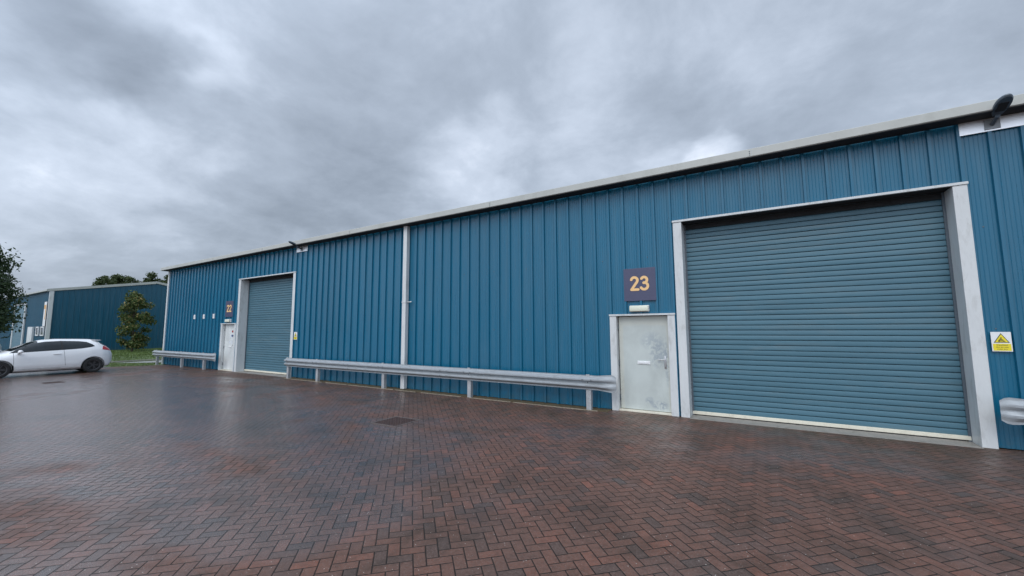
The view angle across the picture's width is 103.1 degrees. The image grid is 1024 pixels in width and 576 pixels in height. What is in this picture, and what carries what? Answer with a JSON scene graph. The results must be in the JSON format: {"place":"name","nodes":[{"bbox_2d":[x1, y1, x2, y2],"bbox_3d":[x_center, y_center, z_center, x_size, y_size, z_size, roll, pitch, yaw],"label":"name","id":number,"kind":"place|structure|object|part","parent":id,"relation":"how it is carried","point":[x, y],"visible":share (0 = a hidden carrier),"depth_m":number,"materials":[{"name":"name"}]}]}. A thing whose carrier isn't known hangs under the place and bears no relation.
{"place":"outdoors","nodes":[
{"label":"outdoors","id":0,"kind":"place"},
{"bbox_2d":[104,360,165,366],"bbox_3d":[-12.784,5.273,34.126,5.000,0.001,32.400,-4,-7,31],"label":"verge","id":1,"kind":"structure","parent":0,"point":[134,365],"depth_m":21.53,"materials":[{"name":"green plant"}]},
{"bbox_2d":[110,359,161,362],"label":"bank kerb","id":2,"kind":"structure","parent":1,"relation":"on","point":[133,360],"depth_m":23.58,"materials":[{"name":"concrete"}]},
{"bbox_2d":[108,348,161,366],"bbox_3d":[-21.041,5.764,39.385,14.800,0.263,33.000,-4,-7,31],"label":"bank","id":3,"kind":"structure","parent":0,"point":[121,358],"depth_m":25.45,"materials":[{"name":"green plant"}]},
{"bbox_2d":[0,281,167,349],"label":"warehouse","id":4,"kind":"structure","parent":3,"relation":"on","point":[86,312],"depth_m":33.23,"materials":[{"name":"blue metal"}]},
{"bbox_2d":[10,303,26,347],"bbox_3d":[-43.058,3.469,35.422,4.400,4.150,0.085,-4,-7,31],"label":"roller door","id":5,"kind":"structure","parent":4,"relation":"in","point":[17,339],"depth_m":35.24,"materials":[{"name":"paint"}]},
{"bbox_2d":[26,327,34,342],"bbox_3d":[-38.885,4.201,32.759,1.600,2.120,0.135,-4,-7,31],"label":"entrance door","id":6,"kind":"structure","parent":4,"relation":"in","point":[30,331],"depth_m":32.53,"materials":[{"name":"white metal"}]},
{"bbox_2d":[35,327,39,335],"bbox_3d":[-37.247,3.391,31.878,0.900,0.700,0.055,-4,-7,31],"label":"window","id":7,"kind":"structure","parent":4,"relation":"in","point":[37,328],"depth_m":31.85,"materials":[{"name":"white paint"}]},
{"bbox_2d":[40,327,44,335],"bbox_3d":[-35.925,3.304,31.074,1.000,0.700,0.055,-4,-7,31],"label":"window","id":8,"kind":"structure","parent":4,"relation":"in","point":[42,329],"depth_m":31.05,"materials":[{"name":"white paint"}]},
{"bbox_2d":[42,302,47,326],"bbox_3d":[-35.512,2.001,30.930,0.660,1.900,0.094,-4,-7,31],"label":"banner","id":9,"kind":"object","parent":4,"relation":"attached to","point":[44,315],"visible":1,"depth_m":30.84,"materials":[{"name":"white paint"}]},
{"bbox_2d":[114,290,156,351],"bbox_3d":[-29.171,2.595,31.546,2.755,4.952,2.395,-4,-7,31],"label":"young tree","id":10,"kind":"object","parent":3,"relation":"on","point":[134,300],"visible":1,"depth_m":31.23,"materials":[{"name":"green plant"}]},
{"bbox_2d":[124,360,160,362],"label":"footpath","id":11,"kind":"structure","parent":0,"point":[143,362],"depth_m":22.77,"materials":[{"name":"concrete"}]},
{"bbox_2d":[0,365,1023,575],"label":"paving","id":12,"kind":"structure","parent":0,"point":[163,470],"depth_m":4.52,"materials":[{"name":"brown brick"}]},
{"bbox_2d":[43,381,63,383],"bbox_3d":[-15.935,3.291,14.115,0.500,0.028,0.500,-4,-7,31],"label":"drain cover","id":13,"kind":"object","parent":12,"relation":"on","point":[53,382],"visible":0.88,"depth_m":14.09,"materials":[{"name":"metal"}]},
{"bbox_2d":[0,339,111,377],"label":"parked car","id":14,"kind":"object","parent":12,"relation":"on","point":[90,355],"visible":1,"depth_m":16.69,"materials":[{"name":"white paint"}]},
{"bbox_3d":[-19.151,2.367,16.345,0.403,0.433,1.360,-4,-7,31],"label":"side window","id":15,"kind":"part","parent":14,"relation":"part of","materials":[{"name":"black glass"}]},
{"bbox_3d":[-18.525,2.434,17.379,0.392,0.368,0.960,-4,-7,31],"label":"side window","id":16,"kind":"part","parent":14,"relation":"part of","materials":[{"name":"black glass"}]},
{"bbox_2d":[152,350,215,369],"bbox_3d":[-15.878,3.454,19.571,6.920,0.826,0.217,-4,-7,31],"label":"guard rail","id":17,"kind":"object","parent":12,"relation":"on","point":[204,357],"visible":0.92,"depth_m":19.36,"materials":[{"name":"metal"}]},
{"bbox_2d":[371,416,419,426],"bbox_3d":[-2.254,2.597,7.888,0.680,0.028,0.680,-4,-7,30],"label":"manhole cover","id":18,"kind":"object","parent":12,"relation":"on","point":[396,421],"visible":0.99,"depth_m":7.86,"materials":[{"name":"metal"}]},
{"bbox_2d":[284,378,595,410],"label":"kerb","id":19,"kind":"structure","parent":12,"relation":"on","point":[452,395],"depth_m":10.72,"materials":[{"name":"grey concrete"}]},
{"bbox_2d":[285,377,611,411],"bbox_3d":[-3.168,3.034,12.008,12.400,0.066,0.345,-4,-7,31],"label":"soil strip","id":20,"kind":"object","parent":12,"relation":"on","point":[525,401],"visible":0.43,"depth_m":10.71,"materials":[{"name":"brown soil"}]},
{"bbox_2d":[283,357,615,409],"bbox_3d":[-3.068,2.609,11.784,12.391,0.826,0.221,-4,-7,31],"label":"guard rail","id":21,"kind":"object","parent":20,"relation":"on","point":[589,383],"visible":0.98,"depth_m":10.57,"materials":[{"name":"metal"}]},
{"bbox_2d":[160,94,1023,449],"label":"warehouse","id":22,"kind":"structure","parent":12,"relation":"on","point":[864,280],"depth_m":8.24,"materials":[{"name":"paint"}]},
{"bbox_2d":[218,323,235,371],"bbox_3d":[-12.558,2.611,18.044,1.392,2.084,0.216,-4,-7,31],"label":"entrance door","id":23,"kind":"structure","parent":22,"relation":"in","point":[228,330],"depth_m":18.18,"materials":[{"name":"metal"}]},
{"bbox_2d":[225,301,233,316],"bbox_3d":[-12.615,0.935,18.136,0.680,0.710,0.023,-4,-7,31],"label":"number sign","id":24,"kind":"object","parent":22,"relation":"attached to","point":[229,309],"visible":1,"depth_m":18.12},
{"bbox_2d":[234,271,295,376],"bbox_3d":[-10.000,1.506,16.813,4.341,4.112,0.720,-4,-7,31],"label":"roller door","id":25,"kind":"structure","parent":22,"relation":"in","point":[262,345],"depth_m":17.12,"materials":[{"name":"paint"}]},
{"bbox_2d":[288,241,307,252],"bbox_3d":[-8.172,-1.573,15.343,0.710,0.325,0.546,-4,-7,31],"label":"flood lamp","id":26,"kind":"object","parent":22,"relation":"attached to","point":[302,248],"visible":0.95,"depth_m":15.45,"materials":[{"name":"metal"}]},
{"bbox_2d":[629,305,649,311],"bbox_3d":[2.735,0.441,8.743,0.410,0.135,0.113,-4,-7,31],"label":"wall light","id":27,"kind":"object","parent":22,"relation":"attached to","point":[640,308],"visible":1,"depth_m":8.69,"materials":[{"name":"white paint"}]},
{"bbox_2d":[623,267,656,300],"bbox_3d":[2.759,-0.079,8.791,0.680,0.710,0.023,-4,-7,31],"label":"number sign","id":28,"kind":"object","parent":22,"relation":"attached to","point":[639,284],"visible":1,"depth_m":8.78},
{"bbox_2d":[609,313,678,416],"bbox_3d":[2.817,1.598,8.700,1.392,2.084,0.216,-4,-7,31],"label":"entrance door","id":29,"kind":"structure","parent":22,"relation":"in","point":[643,346],"depth_m":8.71,"materials":[{"name":"metal"}]},
{"bbox_2d":[672,181,998,448],"bbox_3d":[5.375,0.493,7.468,4.341,4.112,0.720,-4,-7,31],"label":"roller door","id":30,"kind":"structure","parent":22,"relation":"in","point":[885,374],"depth_m":7.23,"materials":[{"name":"paint"}]},
{"bbox_2d":[958,93,1023,135],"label":"flood lamp","id":31,"kind":"object","parent":22,"relation":"attached to","point":[998,121],"visible":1,"depth_m":6.14,"materials":[{"name":"metal"}]},
{"bbox_2d":[990,332,1012,351],"bbox_3d":[7.208,0.791,5.983,0.205,0.285,0.014,-4,-7,31],"label":"warning sign","id":32,"kind":"object","parent":22,"relation":"attached to","point":[1001,341],"visible":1,"depth_m":5.98,"materials":[{"name":"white plastic"}]},
{"bbox_2d":[999,398,1023,424],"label":"guard rail","id":33,"kind":"object","parent":12,"relation":"on","point":[1012,411],"visible":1,"depth_m":5.65,"materials":[{"name":"metal"}]},
{"bbox_2d":[0,0,1023,296],"label":"sky","id":34,"kind":"structure","parent":0,"point":[138,138],"materials":[{"name":"grey"}]},
{"label":"ground","id":35,"kind":"structure","parent":0,"visible":0},
{"bbox_2d":[0,242,30,338],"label":"feathery tree","id":36,"kind":"object","parent":35,"relation":"on","point":[7,289],"visible":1,"depth_m":20.93,"materials":[{"name":"green plant"}]},
{"bbox_2d":[91,275,114,285],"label":"distant tree","id":37,"kind":"object","parent":35,"relation":"on","point":[102,280],"visible":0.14,"depth_m":75.78,"materials":[{"name":"green plant"}]},
{"bbox_2d":[108,273,131,283],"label":"distant tree","id":38,"kind":"object","parent":35,"relation":"on","point":[117,279],"visible":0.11,"depth_m":80.36,"materials":[{"name":"green plant"}]},
{"bbox_2d":[125,275,139,282],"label":"distant tree","id":39,"kind":"object","parent":35,"relation":"on","point":[133,280],"visible":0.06,"depth_m":85.29,"materials":[{"name":"green plant"}]},
{"bbox_2d":[139,271,161,282],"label":"distant tree","id":40,"kind":"object","parent":35,"relation":"on","point":[151,275],"visible":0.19,"depth_m":85.21,"materials":[{"name":"green plant"}]},
{"bbox_2d":[159,274,167,283],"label":"distant tree","id":41,"kind":"object","parent":35,"relation":"on","point":[164,280],"visible":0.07,"depth_m":84.78,"materials":[{"name":"green plant"}]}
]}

